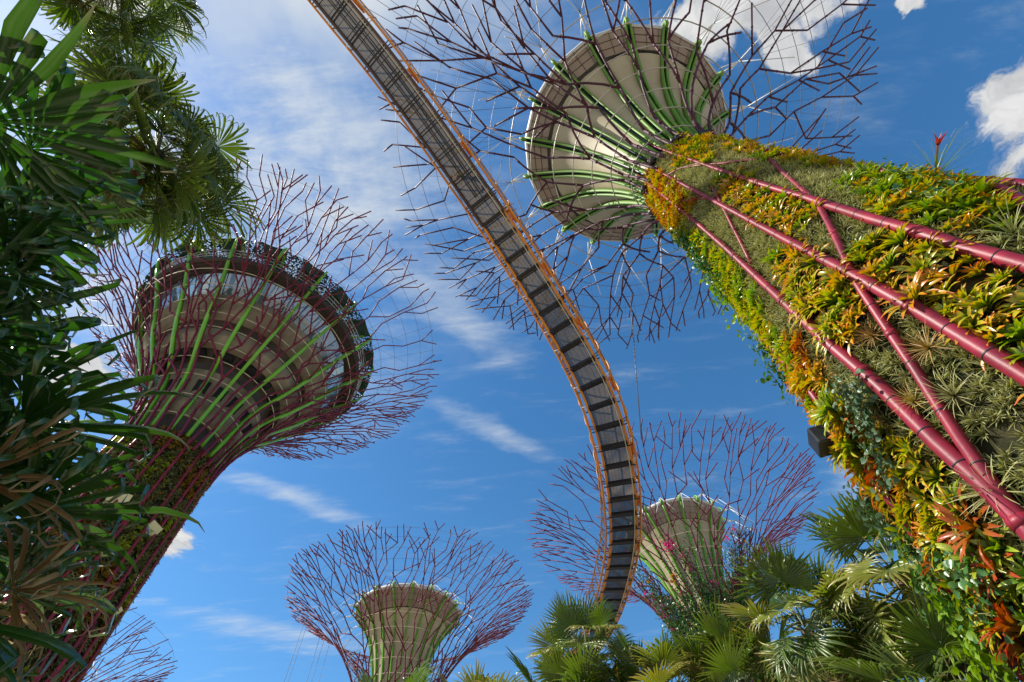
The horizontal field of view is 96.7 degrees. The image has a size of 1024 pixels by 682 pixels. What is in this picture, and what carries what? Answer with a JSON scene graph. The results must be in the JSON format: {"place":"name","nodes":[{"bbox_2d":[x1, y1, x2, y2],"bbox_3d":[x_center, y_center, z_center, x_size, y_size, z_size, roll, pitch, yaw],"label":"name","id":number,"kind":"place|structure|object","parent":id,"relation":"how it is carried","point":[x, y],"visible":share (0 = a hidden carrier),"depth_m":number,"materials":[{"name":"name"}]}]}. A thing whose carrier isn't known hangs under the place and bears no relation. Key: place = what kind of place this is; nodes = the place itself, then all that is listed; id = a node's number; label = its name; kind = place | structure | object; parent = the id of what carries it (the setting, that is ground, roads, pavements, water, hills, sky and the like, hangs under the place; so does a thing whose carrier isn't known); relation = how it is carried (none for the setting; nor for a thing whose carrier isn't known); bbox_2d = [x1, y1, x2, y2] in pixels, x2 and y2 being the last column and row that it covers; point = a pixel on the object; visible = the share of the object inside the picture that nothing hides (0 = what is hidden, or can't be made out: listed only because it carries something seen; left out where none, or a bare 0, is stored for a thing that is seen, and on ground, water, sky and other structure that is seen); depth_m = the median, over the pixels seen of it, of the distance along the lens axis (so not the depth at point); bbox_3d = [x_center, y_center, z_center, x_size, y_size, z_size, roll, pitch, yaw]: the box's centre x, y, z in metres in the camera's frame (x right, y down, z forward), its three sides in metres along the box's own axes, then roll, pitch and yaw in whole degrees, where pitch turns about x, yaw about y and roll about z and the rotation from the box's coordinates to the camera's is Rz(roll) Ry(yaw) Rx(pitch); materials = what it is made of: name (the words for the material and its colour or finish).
{"place":"outdoors","nodes":[
{"label":"outdoors","id":0,"kind":"place"},
{"bbox_2d":[0,0,1023,681],"label":"sky","id":1,"kind":"structure","parent":0,"point":[502,415],"materials":[{"name":"blue"}]},
{"label":"ground","id":2,"kind":"structure","parent":0,"visible":0},
{"bbox_2d":[0,123,138,407],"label":"fan palm","id":3,"kind":"object","parent":2,"relation":"on","point":[36,285],"visible":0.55,"depth_m":3.08,"materials":[{"name":"green plant"}]},
{"bbox_2d":[0,0,176,298],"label":"fan palm","id":4,"kind":"object","parent":2,"relation":"on","point":[65,100],"visible":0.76,"depth_m":3.15,"materials":[{"name":"green plant"}]},
{"bbox_2d":[0,199,200,579],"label":"fan palm","id":5,"kind":"object","parent":2,"relation":"on","point":[37,410],"visible":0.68,"depth_m":3.00,"materials":[{"name":"green plant"}]},
{"bbox_2d":[0,359,204,681],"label":"fan palm","id":6,"kind":"object","parent":2,"relation":"on","point":[53,584],"visible":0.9,"depth_m":2.65,"materials":[{"name":"green plant"}]},
{"bbox_2d":[38,0,208,85],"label":"fan palm","id":7,"kind":"object","parent":2,"relation":"on","point":[72,13],"visible":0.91,"depth_m":10.29,"materials":[{"name":"green plant"}]},
{"bbox_2d":[82,607,177,681],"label":"supertree","id":8,"kind":"structure","parent":2,"relation":"on","point":[116,677],"depth_m":63.07,"materials":[{"name":"red paint"}]},
{"bbox_2d":[5,29,266,254],"bbox_3d":[-7.817,-1.274,5.298,4.535,14.178,4.319,10,-60,-9],"label":"fan palm","id":9,"kind":"object","parent":2,"relation":"on","point":[173,195],"visible":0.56,"depth_m":9.50,"materials":[{"name":"green plant"}]},
{"bbox_2d":[0,154,441,681],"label":"supertree","id":10,"kind":"structure","parent":2,"relation":"on","point":[243,348],"depth_m":44.40,"materials":[{"name":"paint"}]},
{"bbox_2d":[355,659,439,681],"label":"fan palm","id":11,"kind":"object","parent":2,"relation":"on","point":[420,676],"visible":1,"depth_m":11.60,"materials":[{"name":"green plant"}]},
{"bbox_2d":[283,519,533,681],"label":"supertree","id":12,"kind":"structure","parent":2,"relation":"on","point":[406,628],"depth_m":57.91,"materials":[{"name":"red paint"}]},
{"bbox_2d":[435,660,526,681],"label":"fan palm","id":13,"kind":"object","parent":2,"relation":"on","point":[476,678],"visible":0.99,"depth_m":11.76,"materials":[{"name":"green plant"}]},
{"bbox_2d":[506,640,634,681],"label":"fan palm","id":14,"kind":"object","parent":2,"relation":"on","point":[579,671],"visible":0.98,"depth_m":10.57,"materials":[{"name":"green plant"}]},
{"bbox_2d":[525,589,641,681],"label":"fan palm","id":15,"kind":"object","parent":2,"relation":"on","point":[568,617],"visible":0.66,"depth_m":12.01,"materials":[{"name":"green plant"}]},
{"bbox_2d":[606,622,733,681],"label":"fan palm","id":16,"kind":"object","parent":2,"relation":"on","point":[634,657],"visible":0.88,"depth_m":10.14,"materials":[{"name":"green plant"}]},
{"bbox_2d":[525,410,820,681],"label":"supertree","id":17,"kind":"structure","parent":2,"relation":"on","point":[707,520],"depth_m":53.38,"materials":[{"name":"red paint"}]},
{"bbox_2d":[607,517,765,680],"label":"climbing vine","id":18,"kind":"object","parent":17,"relation":"attached to","point":[707,598],"visible":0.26,"depth_m":48.61,"materials":[{"name":"green plant"}]},
{"bbox_2d":[378,0,1023,680],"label":"supertree","id":19,"kind":"structure","parent":2,"relation":"on","point":[616,110],"depth_m":22.12,"materials":[{"name":"paint"}]},
{"bbox_2d":[307,0,641,656],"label":"elevated walkway","id":20,"kind":"structure","parent":19,"relation":"attached to","point":[364,40],"depth_m":21.26,"materials":[{"name":"metal"}]},
{"bbox_2d":[668,220,719,290],"bbox_3d":[5.653,-2.861,14.185,0.924,5.029,0.872,21,-62,-14],"label":"vine","id":21,"kind":"object","parent":19,"relation":"attached to","point":[696,256],"visible":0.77,"depth_m":13.68,"materials":[{"name":"green plant"}]},
{"bbox_2d":[695,271,763,359],"bbox_3d":[6.014,-0.900,12.541,0.928,4.636,0.862,30,-65,-19],"label":"vine","id":22,"kind":"object","parent":19,"relation":"attached to","point":[725,299],"visible":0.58,"depth_m":12.77,"materials":[{"name":"green plant"}]},
{"bbox_2d":[745,328,802,407],"bbox_3d":[5.805,0.497,10.305,0.939,2.591,0.771,-36,-64,18],"label":"vine","id":23,"kind":"object","parent":19,"relation":"attached to","point":[772,366],"visible":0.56,"depth_m":10.06,"materials":[{"name":"green plant"}]},
{"bbox_2d":[787,279,817,323],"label":"bromeliad","id":24,"kind":"object","parent":19,"relation":"attached to","point":[795,299],"visible":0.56,"depth_m":8.36,"materials":[{"name":"plant"}]},
{"bbox_2d":[788,287,818,332],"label":"bromeliad","id":25,"kind":"object","parent":19,"relation":"attached to","point":[800,303],"visible":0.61,"depth_m":8.19,"materials":[{"name":"plant"}]},
{"bbox_2d":[790,242,829,275],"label":"bromeliad","id":26,"kind":"object","parent":19,"relation":"attached to","point":[808,260],"visible":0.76,"depth_m":8.46,"materials":[{"name":"plant"}]},
{"bbox_2d":[796,284,831,323],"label":"bromeliad","id":27,"kind":"object","parent":19,"relation":"attached to","point":[810,302],"visible":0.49,"depth_m":8.02,"materials":[{"name":"plant"}]},
{"bbox_2d":[642,131,997,411],"bbox_3d":[6.866,-2.730,12.162,3.695,16.918,5.607,21,-62,-14],"label":"bromeliad bed","id":28,"kind":"object","parent":19,"relation":"attached to","point":[869,173],"visible":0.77,"depth_m":11.21,"materials":[{"name":"plant"}]},
{"bbox_2d":[807,305,838,355],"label":"bromeliad","id":29,"kind":"object","parent":19,"relation":"attached to","point":[819,327],"visible":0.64,"depth_m":7.67,"materials":[{"name":"plant"}]},
{"bbox_2d":[810,381,836,436],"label":"bromeliad","id":30,"kind":"object","parent":19,"relation":"attached to","point":[823,407],"visible":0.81,"depth_m":7.21,"materials":[{"name":"plant"}]},
{"bbox_2d":[806,276,848,319],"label":"bromeliad","id":31,"kind":"object","parent":19,"relation":"attached to","point":[827,296],"visible":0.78,"depth_m":7.60,"materials":[{"name":"green plant"}]},
{"bbox_2d":[819,301,846,339],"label":"bromeliad","id":32,"kind":"object","parent":19,"relation":"attached to","point":[834,319],"visible":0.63,"depth_m":7.42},
{"bbox_2d":[807,417,861,457],"bbox_3d":[5.474,1.499,7.263,1.210,0.491,0.400,-21,-60,10],"label":"box lamp","id":33,"kind":"object","parent":19,"relation":"attached to","point":[819,442],"visible":0.31,"depth_m":7.31,"materials":[{"name":"black metal"}]},
{"bbox_2d":[650,139,1023,674],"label":"air plant carpet","id":34,"kind":"object","parent":19,"relation":"attached to","point":[809,179],"visible":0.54,"depth_m":7.33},
{"bbox_2d":[829,422,857,473],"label":"bromeliad","id":35,"kind":"object","parent":19,"relation":"attached to","point":[845,445],"visible":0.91,"depth_m":6.87,"materials":[{"name":"plant"}]},
{"bbox_2d":[836,306,859,355],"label":"bromeliad","id":36,"kind":"object","parent":19,"relation":"attached to","point":[849,327],"visible":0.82,"depth_m":7.03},
{"bbox_2d":[848,440,866,485],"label":"bromeliad","id":37,"kind":"object","parent":19,"relation":"attached to","point":[855,460],"visible":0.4,"depth_m":7.04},
{"bbox_2d":[838,298,879,330],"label":"bromeliad","id":38,"kind":"object","parent":19,"relation":"attached to","point":[855,313],"visible":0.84,"depth_m":7.07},
{"bbox_2d":[824,365,900,501],"bbox_3d":[5.028,1.191,6.446,0.627,1.809,1.303,-4,-59,0],"label":"vine","id":39,"kind":"object","parent":19,"relation":"attached to","point":[867,423],"visible":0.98,"depth_m":6.48,"materials":[{"name":"green plant"}]},
{"bbox_2d":[842,243,885,263],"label":"bromeliad","id":40,"kind":"object","parent":19,"relation":"attached to","point":[860,256],"visible":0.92,"depth_m":7.44,"materials":[{"name":"green plant"}]},
{"bbox_2d":[848,225,887,254],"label":"bromeliad","id":41,"kind":"object","parent":19,"relation":"attached to","point":[871,238],"visible":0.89,"depth_m":7.41,"materials":[{"name":"green plant"}]},
{"bbox_2d":[851,254,885,290],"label":"bromeliad","id":42,"kind":"object","parent":19,"relation":"attached to","point":[867,268],"visible":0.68,"depth_m":7.09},
{"bbox_2d":[862,438,887,495],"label":"bromeliad","id":43,"kind":"object","parent":19,"relation":"attached to","point":[870,475],"visible":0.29,"depth_m":6.63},
{"bbox_2d":[835,480,923,569],"bbox_3d":[5.788,2.830,7.089,1.039,2.198,1.016,-4,-59,0],"label":"vine","id":44,"kind":"object","parent":19,"relation":"attached to","point":[879,517],"visible":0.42,"depth_m":7.04,"materials":[{"name":"green plant"}]},
{"bbox_2d":[872,246,899,279],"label":"bromeliad","id":45,"kind":"object","parent":19,"relation":"attached to","point":[884,264],"visible":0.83,"depth_m":6.87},
{"bbox_2d":[869,220,923,253],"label":"bromeliad","id":46,"kind":"object","parent":19,"relation":"attached to","point":[898,238],"visible":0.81,"depth_m":7.01,"materials":[{"name":"green plant"}]},
{"bbox_2d":[884,498,916,538],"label":"bromeliad","id":47,"kind":"object","parent":19,"relation":"attached to","point":[905,518],"visible":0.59,"depth_m":6.42,"materials":[{"name":"plant"}]},
{"bbox_2d":[882,236,920,257],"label":"bromeliad","id":48,"kind":"object","parent":19,"relation":"attached to","point":[907,248],"visible":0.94,"depth_m":6.84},
{"bbox_2d":[891,431,914,473],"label":"bromeliad","id":49,"kind":"object","parent":19,"relation":"attached to","point":[901,444],"visible":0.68,"depth_m":6.01,"materials":[{"name":"plant"}]},
{"bbox_2d":[883,379,924,416],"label":"air plant","id":50,"kind":"object","parent":19,"relation":"attached to","point":[911,399],"visible":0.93,"depth_m":5.94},
{"bbox_2d":[884,509,924,566],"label":"bromeliad","id":51,"kind":"object","parent":19,"relation":"attached to","point":[894,529],"visible":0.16,"depth_m":6.56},
{"bbox_2d":[885,183,932,207],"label":"bromeliad","id":52,"kind":"object","parent":19,"relation":"attached to","point":[901,202],"visible":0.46,"depth_m":7.63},
{"bbox_2d":[895,439,927,493],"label":"bromeliad","id":53,"kind":"object","parent":19,"relation":"attached to","point":[908,463],"visible":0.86,"depth_m":5.87,"materials":[{"name":"plant"}]},
{"bbox_2d":[879,269,953,319],"bbox_3d":[5.520,-0.647,6.380,0.355,1.066,0.904,38,-63,0],"label":"bromeliad","id":54,"kind":"object","parent":19,"relation":"attached to","point":[908,290],"visible":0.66,"depth_m":6.27,"materials":[{"name":"plant"}]},
{"bbox_2d":[890,246,949,285],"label":"bromeliad","id":55,"kind":"object","parent":19,"relation":"attached to","point":[917,264],"visible":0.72,"depth_m":6.45,"materials":[{"name":"green plant"}]},
{"bbox_2d":[902,476,941,527],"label":"bromeliad","id":56,"kind":"object","parent":19,"relation":"attached to","point":[918,496],"visible":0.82,"depth_m":5.84,"materials":[{"name":"plant"}]},
{"bbox_2d":[901,231,943,264],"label":"bromeliad","id":57,"kind":"object","parent":19,"relation":"attached to","point":[920,247],"visible":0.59,"depth_m":6.55,"materials":[{"name":"plant"}]},
{"bbox_2d":[892,189,954,220],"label":"bromeliad","id":58,"kind":"object","parent":19,"relation":"attached to","point":[924,203],"visible":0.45,"depth_m":7.05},
{"bbox_2d":[894,325,953,365],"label":"air plant","id":59,"kind":"object","parent":19,"relation":"attached to","point":[926,346],"visible":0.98,"depth_m":5.91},
{"bbox_2d":[878,154,975,206],"bbox_3d":[7.054,-2.869,8.006,1.478,2.844,0.675,-4,-59,0],"label":"vine","id":60,"kind":"object","parent":19,"relation":"attached to","point":[950,182],"visible":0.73,"depth_m":7.57,"materials":[{"name":"green plant"}]},
{"bbox_2d":[908,263,948,291],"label":"bromeliad","id":61,"kind":"object","parent":19,"relation":"attached to","point":[930,272],"visible":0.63,"depth_m":6.29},
{"bbox_2d":[913,514,945,571],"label":"bromeliad","id":62,"kind":"object","parent":19,"relation":"attached to","point":[931,535],"visible":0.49,"depth_m":5.77,"materials":[{"name":"plant"}]},
{"bbox_2d":[913,206,952,225],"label":"bromeliad","id":63,"kind":"object","parent":19,"relation":"attached to","point":[931,218],"visible":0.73,"depth_m":6.87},
{"bbox_2d":[915,458,955,498],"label":"bromeliad","id":64,"kind":"object","parent":19,"relation":"attached to","point":[928,472],"visible":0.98,"depth_m":5.62,"materials":[{"name":"plant"}]},
{"bbox_2d":[867,509,1016,643],"bbox_3d":[5.298,2.837,5.925,0.871,2.389,2.129,-28,-62,14],"label":"vine","id":65,"kind":"object","parent":19,"relation":"attached to","point":[957,573],"visible":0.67,"depth_m":5.37,"materials":[{"name":"green plant"}]},
{"bbox_2d":[925,274,958,307],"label":"bromeliad","id":66,"kind":"object","parent":19,"relation":"attached to","point":[937,298],"visible":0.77,"depth_m":6.02,"materials":[{"name":"plant"}]},
{"bbox_2d":[912,369,973,417],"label":"air plant","id":67,"kind":"object","parent":19,"relation":"attached to","point":[951,395],"visible":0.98,"depth_m":5.47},
{"bbox_2d":[893,127,992,173],"bbox_3d":[7.810,-3.433,8.318,1.338,1.400,1.113,30,-65,-19],"label":"spiky plant","id":68,"kind":"object","parent":19,"relation":"on","point":[938,142],"visible":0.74,"depth_m":8.34,"materials":[{"name":"green plant"}]},
{"bbox_2d":[926,258,965,282],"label":"bromeliad","id":69,"kind":"object","parent":19,"relation":"attached to","point":[953,269],"visible":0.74,"depth_m":6.08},
{"bbox_2d":[928,296,969,315],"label":"bromeliad","id":70,"kind":"object","parent":19,"relation":"attached to","point":[937,307],"visible":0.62,"depth_m":5.91,"materials":[{"name":"plant"}]},
{"bbox_2d":[917,234,981,260],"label":"bromeliad","id":71,"kind":"object","parent":19,"relation":"attached to","point":[952,254],"visible":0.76,"depth_m":6.25,"materials":[{"name":"plant"}]},
{"bbox_2d":[931,478,969,532],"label":"bromeliad","id":72,"kind":"object","parent":19,"relation":"attached to","point":[947,500],"visible":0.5,"depth_m":5.34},
{"bbox_2d":[911,188,991,214],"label":"bromeliad","id":73,"kind":"object","parent":19,"relation":"attached to","point":[941,202],"visible":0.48,"depth_m":6.89,"materials":[{"name":"green plant"}]},
{"bbox_2d":[933,551,972,620],"bbox_3d":[5.519,3.007,5.674,0.342,0.939,0.931,-30,-21,33],"label":"bromeliad","id":74,"kind":"object","parent":19,"relation":"attached to","point":[944,584],"visible":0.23,"depth_m":5.58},
{"bbox_2d":[907,566,1023,681],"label":"vine","id":75,"kind":"object","parent":19,"relation":"attached to","point":[938,606],"visible":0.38,"depth_m":5.78,"materials":[{"name":"green plant"}]},
{"bbox_2d":[934,189,999,212],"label":"bromeliad","id":76,"kind":"object","parent":19,"relation":"attached to","point":[973,201],"visible":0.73,"depth_m":6.65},
{"bbox_2d":[932,484,1002,570],"bbox_3d":[5.114,2.099,5.146,0.370,1.052,0.881,3,-71,16],"label":"bromeliad","id":77,"kind":"object","parent":19,"relation":"attached to","point":[969,524],"visible":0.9,"depth_m":5.12,"materials":[{"name":"plant"}]},
{"bbox_2d":[942,281,993,315],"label":"bromeliad","id":78,"kind":"object","parent":19,"relation":"attached to","point":[961,293],"visible":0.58,"depth_m":5.74,"materials":[{"name":"plant"}]},
{"bbox_2d":[947,206,991,233],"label":"bromeliad","id":79,"kind":"object","parent":19,"relation":"attached to","point":[966,221],"visible":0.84,"depth_m":6.40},
{"bbox_2d":[934,517,1009,598],"bbox_3d":[5.174,2.404,5.160,0.346,0.951,0.943,10,-54,3],"label":"bromeliad","id":80,"kind":"object","parent":19,"relation":"attached to","point":[970,548],"visible":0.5,"depth_m":5.15,"materials":[{"name":"plant"}]},
{"bbox_2d":[937,303,1008,344],"bbox_3d":[5.558,-0.215,5.548,0.266,0.742,0.672,25,-63,-17],"label":"bromeliad","id":81,"kind":"object","parent":19,"relation":"attached to","point":[967,322],"visible":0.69,"depth_m":5.53,"materials":[{"name":"plant"}]},
{"bbox_2d":[955,260,992,287],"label":"bromeliad","id":82,"kind":"object","parent":19,"relation":"attached to","point":[977,268],"visible":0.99,"depth_m":5.85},
{"bbox_2d":[933,614,1023,681],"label":"vine","id":83,"kind":"object","parent":19,"relation":"attached to","point":[995,676],"visible":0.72,"depth_m":5.32,"materials":[{"name":"green plant"}]},
{"bbox_2d":[944,171,1015,197],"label":"bromeliad","id":84,"kind":"object","parent":19,"relation":"attached to","point":[980,186],"visible":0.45,"depth_m":6.74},
{"bbox_2d":[950,277,1011,327],"bbox_3d":[5.686,-0.472,5.590,0.342,0.789,0.872,41,-32,12],"label":"bromeliad","id":85,"kind":"object","parent":19,"relation":"attached to","point":[980,302],"visible":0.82,"depth_m":5.50,"materials":[{"name":"plant"}]},
{"bbox_2d":[940,457,1023,525],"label":"air plant","id":86,"kind":"object","parent":19,"relation":"attached to","point":[982,499],"visible":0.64,"depth_m":4.92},
{"bbox_2d":[969,311,1004,370],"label":"bromeliad","id":87,"kind":"object","parent":19,"relation":"attached to","point":[994,340],"visible":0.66,"depth_m":5.28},
{"bbox_2d":[954,197,1023,248],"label":"air plant","id":88,"kind":"object","parent":19,"relation":"attached to","point":[1011,228],"visible":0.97,"depth_m":5.86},
{"bbox_2d":[973,594,1011,654],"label":"bromeliad","id":89,"kind":"object","parent":19,"relation":"attached to","point":[980,622],"visible":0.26,"depth_m":5.14,"materials":[{"name":"plant"}]},
{"bbox_2d":[962,192,1023,216],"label":"bromeliad","id":90,"kind":"object","parent":19,"relation":"attached to","point":[1002,205],"visible":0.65,"depth_m":6.26,"materials":[{"name":"green plant"}]},
{"bbox_2d":[969,513,1018,577],"bbox_3d":[5.165,2.148,4.910,0.269,0.636,0.607,9,-43,16],"label":"bromeliad","id":91,"kind":"object","parent":19,"relation":"attached to","point":[993,548],"visible":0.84,"depth_m":4.87,"materials":[{"name":"plant"}]},
{"bbox_2d":[970,535,1020,598],"bbox_3d":[5.188,2.423,4.944,0.298,0.709,0.847,10,-16,28],"label":"bromeliad","id":92,"kind":"object","parent":19,"relation":"attached to","point":[992,565],"visible":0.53,"depth_m":4.84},
{"bbox_2d":[979,265,1016,290],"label":"bromeliad","id":93,"kind":"object","parent":19,"relation":"attached to","point":[996,277],"visible":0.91,"depth_m":5.57,"materials":[{"name":"plant"}]},
{"bbox_2d":[976,595,1023,661],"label":"bromeliad","id":94,"kind":"object","parent":19,"relation":"attached to","point":[1006,621],"visible":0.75,"depth_m":4.84,"materials":[{"name":"plant"}]},
{"bbox_2d":[981,302,1023,331],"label":"bromeliad","id":95,"kind":"object","parent":19,"relation":"attached to","point":[996,320],"visible":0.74,"depth_m":5.30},
{"bbox_2d":[984,313,1023,350],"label":"bromeliad","id":96,"kind":"object","parent":19,"relation":"attached to","point":[1014,333],"visible":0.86,"depth_m":5.08,"materials":[{"name":"plant"}]},
{"bbox_2d":[995,285,1023,319],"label":"bromeliad","id":97,"kind":"object","parent":19,"relation":"attached to","point":[1017,295],"visible":0.94,"depth_m":5.27,"materials":[{"name":"plant"}]},
{"bbox_2d":[995,341,1023,385],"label":"bromeliad","id":98,"kind":"object","parent":19,"relation":"attached to","point":[1016,354],"visible":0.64,"depth_m":4.94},
{"bbox_2d":[997,545,1023,600],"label":"bromeliad","id":99,"kind":"object","parent":19,"relation":"attached to","point":[1016,568],"visible":0.91,"depth_m":4.64,"materials":[{"name":"plant"}]},
{"bbox_2d":[1002,632,1023,666],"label":"bromeliad","id":100,"kind":"object","parent":19,"relation":"attached to","point":[1017,646],"visible":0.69,"depth_m":5.01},
{"bbox_2d":[663,594,822,681],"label":"fan palm","id":101,"kind":"object","parent":2,"relation":"on","point":[708,648],"visible":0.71,"depth_m":9.92,"materials":[{"name":"green plant"}]},
{"bbox_2d":[716,533,923,681],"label":"fan palm","id":102,"kind":"object","parent":2,"relation":"on","point":[781,571],"visible":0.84,"depth_m":9.32,"materials":[{"name":"green plant"}]},
{"bbox_2d":[795,490,988,681],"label":"fan palm","id":103,"kind":"object","parent":2,"relation":"on","point":[843,538],"visible":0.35,"depth_m":8.81,"materials":[{"name":"green plant"}]},
{"bbox_2d":[807,587,1016,681],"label":"fan palm","id":104,"kind":"object","parent":2,"relation":"on","point":[933,637],"visible":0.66,"depth_m":7.11,"materials":[{"name":"green plant"}]},
{"bbox_2d":[806,598,1019,681],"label":"fan palm","id":105,"kind":"object","parent":2,"relation":"on","point":[849,641],"visible":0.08,"depth_m":8.56,"materials":[{"name":"green plant"}]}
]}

